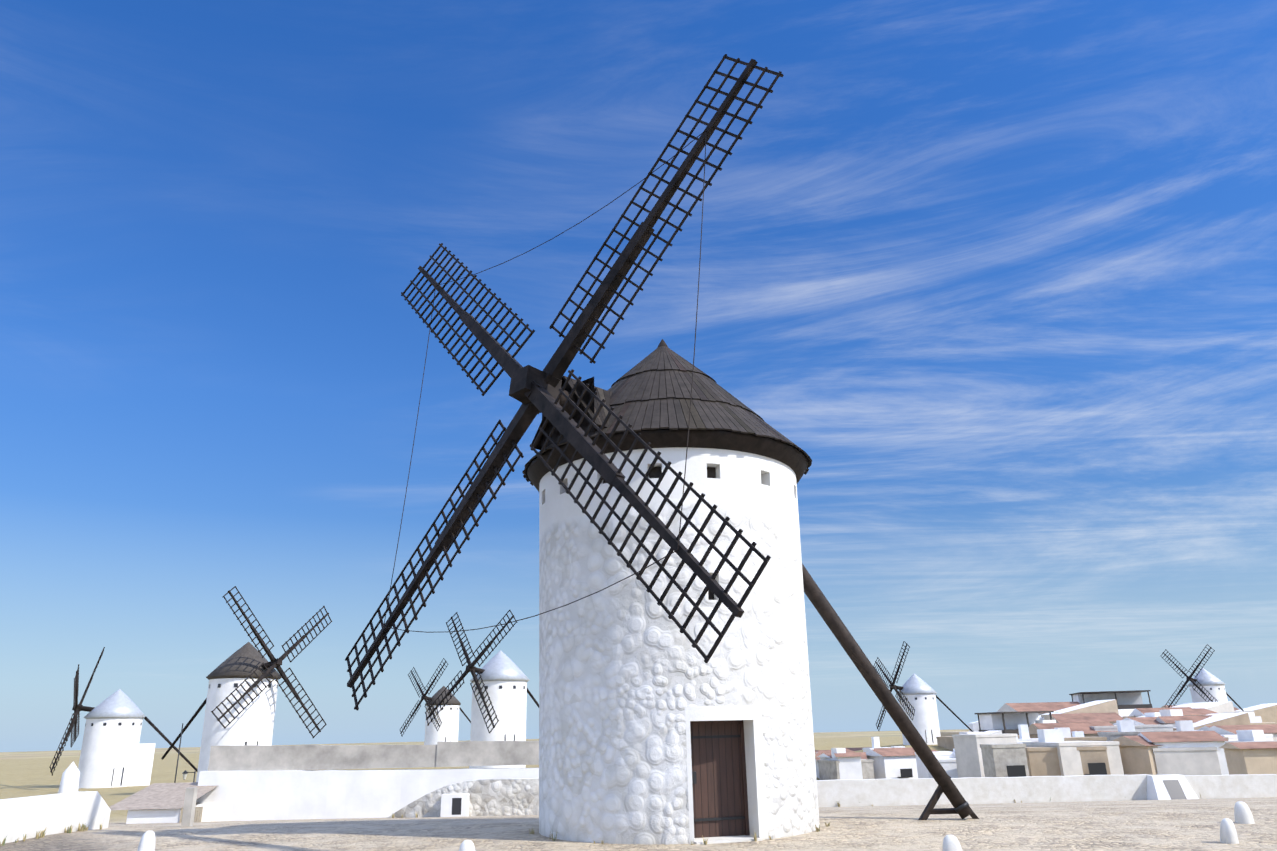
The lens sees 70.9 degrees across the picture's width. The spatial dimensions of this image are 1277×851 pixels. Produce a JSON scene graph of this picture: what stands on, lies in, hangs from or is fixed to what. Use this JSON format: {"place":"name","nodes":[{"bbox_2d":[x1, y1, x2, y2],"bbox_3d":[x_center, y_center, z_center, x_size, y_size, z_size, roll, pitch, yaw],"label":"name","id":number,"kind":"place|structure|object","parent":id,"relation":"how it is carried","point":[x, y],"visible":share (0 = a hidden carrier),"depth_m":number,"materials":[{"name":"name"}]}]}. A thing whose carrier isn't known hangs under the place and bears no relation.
{"place":"outdoors","nodes":[
{"label":"outdoors","id":0,"kind":"place"},
{"bbox_2d":[0,729,1276,850],"bbox_3d":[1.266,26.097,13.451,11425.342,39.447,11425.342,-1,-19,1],"label":"ground","id":1,"kind":"structure","parent":0,"point":[1165,825],"depth_m":19.16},
{"bbox_2d":[0,791,110,843],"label":"plaza wall","id":2,"kind":"structure","parent":1,"relation":"on","point":[30,816],"depth_m":21.03,"materials":[{"name":"paint"}]},
{"bbox_2d":[49,647,197,787],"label":"windmill","id":3,"kind":"object","parent":1,"relation":"on","point":[114,753],"visible":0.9,"depth_m":105.85,"materials":[{"name":"white paint"}]},
{"bbox_2d":[58,761,218,826],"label":"outbuildings","id":4,"kind":"structure","parent":1,"relation":"on","point":[164,803],"depth_m":32.90,"materials":[{"name":"white paint"}]},
{"bbox_2d":[137,831,155,850],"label":"bollard","id":5,"kind":"object","parent":1,"relation":"on","point":[147,841],"visible":1,"depth_m":16.03,"materials":[{"name":"paint"}]},
{"bbox_2d":[174,723,182,782],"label":"thin mast","id":6,"kind":"object","parent":1,"relation":"on","point":[178,754],"visible":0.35,"depth_m":59.76,"materials":[{"name":"grey metal"}]},
{"bbox_2d":[182,770,195,781],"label":"street lantern","id":7,"kind":"object","parent":1,"relation":"on","point":[185,773],"visible":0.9,"depth_m":51.45,"materials":[{"name":"grey metal"}]},
{"bbox_2d":[161,586,331,781],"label":"windmill","id":8,"kind":"object","parent":1,"relation":"on","point":[240,701],"visible":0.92,"depth_m":81.54,"materials":[{"name":"white paint"}]},
{"bbox_2d":[196,741,538,820],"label":"terrace walls","id":9,"kind":"structure","parent":1,"relation":"on","point":[265,782],"depth_m":35.32,"materials":[{"name":"white paint"}]},
{"bbox_2d":[400,658,470,744],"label":"windmill","id":10,"kind":"object","parent":1,"relation":"on","point":[443,726],"visible":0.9,"depth_m":161.76,"materials":[{"name":"white paint"}]},
{"bbox_2d":[440,793,469,816],"bbox_3d":[-6.432,13.354,31.489,0.923,0.771,0.504,-1,-19,-2],"label":"hut","id":11,"kind":"object","parent":1,"relation":"on","point":[454,805],"visible":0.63,"depth_m":31.27,"materials":[{"name":"white paint"}]},
{"bbox_2d":[459,840,474,850],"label":"bollard","id":12,"kind":"object","parent":1,"relation":"on","point":[466,845],"visible":1,"depth_m":13.18,"materials":[{"name":"paint"}]},
{"bbox_2d":[425,610,538,767],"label":"windmill","id":13,"kind":"object","parent":1,"relation":"on","point":[499,680],"visible":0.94,"depth_m":96.81,"materials":[{"name":"white paint"}]},
{"bbox_2d":[0,795,1200,845],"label":"dry weeds","id":14,"kind":"object","parent":1,"relation":"on","point":[69,830],"visible":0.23,"depth_m":20.09,"materials":[{"name":"beige plant"}]},
{"bbox_2d":[388,774,1276,817],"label":"plaza walls","id":15,"kind":"structure","parent":1,"relation":"on","point":[503,797],"depth_m":39.15,"materials":[{"name":"white paint"}]},
{"bbox_2d":[802,564,978,819],"bbox_3d":[5.011,5.171,21.774,5.062,8.157,0.678,-10,-20,23],"label":"tail pole","id":16,"kind":"object","parent":1,"relation":"on","point":[947,787],"visible":0.83,"depth_m":20.79,"materials":[{"name":"black wood"}]},
{"bbox_2d":[873,641,972,744],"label":"windmill","id":17,"kind":"object","parent":1,"relation":"on","point":[917,696],"visible":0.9,"depth_m":146.03,"materials":[{"name":"white paint"}]},
{"bbox_2d":[943,835,961,850],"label":"bollard","id":18,"kind":"object","parent":1,"relation":"on","point":[951,843],"visible":1,"depth_m":13.20,"materials":[{"name":"paint"}]},
{"bbox_2d":[815,690,1276,779],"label":"town buildings","id":19,"kind":"structure","parent":1,"relation":"on","point":[1109,733],"depth_m":104.49,"materials":[{"name":"white paint"}]},
{"bbox_2d":[1147,774,1198,799],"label":"white buttress","id":20,"kind":"structure","parent":1,"relation":"on","point":[1168,787],"depth_m":38.78,"materials":[{"name":"white paint"}]},
{"bbox_2d":[1161,644,1243,710],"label":"windmill","id":21,"kind":"object","parent":1,"relation":"on","point":[1204,685],"visible":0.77,"depth_m":176.62,"materials":[{"name":"white paint"}]},
{"bbox_2d":[1220,818,1238,843],"bbox_3d":[9.942,6.863,15.116,0.288,0.450,0.326,-1,-19,1],"label":"bollard","id":22,"kind":"object","parent":1,"relation":"on","point":[1228,833],"visible":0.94,"depth_m":15.02,"materials":[{"name":"paint"}]},
{"bbox_2d":[1234,801,1254,823],"bbox_3d":[12.041,7.745,17.872,0.345,0.466,0.384,-1,-19,1],"label":"bollard","id":23,"kind":"object","parent":1,"relation":"on","point":[1242,813],"visible":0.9,"depth_m":17.78,"materials":[{"name":"paint"}]},
{"bbox_2d":[0,0,1276,751],"label":"sky","id":24,"kind":"structure","parent":0,"point":[1003,272],"materials":[{"name":"blue"}]},
{"bbox_2d":[539,447,819,843],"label":"windmill tower","id":25,"kind":"structure","parent":0,"point":[654,728],"depth_m":18.00,"materials":[{"name":"white paint"}]},
{"bbox_2d":[345,54,783,710],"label":"windmill sails","id":26,"kind":"object","parent":25,"relation":"attached to","point":[543,392],"visible":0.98,"depth_m":18.93},
{"bbox_2d":[522,339,811,491],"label":"windmill roof","id":27,"kind":"structure","parent":25,"relation":"on","point":[650,398],"depth_m":19.84,"materials":[{"name":"black wood"}]},
{"bbox_2d":[530,376,611,453],"bbox_3d":[-1.439,-0.235,20.147,2.102,1.661,2.128,-1,-19,1],"label":"windmill cap dormer","id":28,"kind":"object","parent":27,"relation":"attached to","point":[602,394],"visible":0.38,"depth_m":19.84,"materials":[{"name":"black wood"}]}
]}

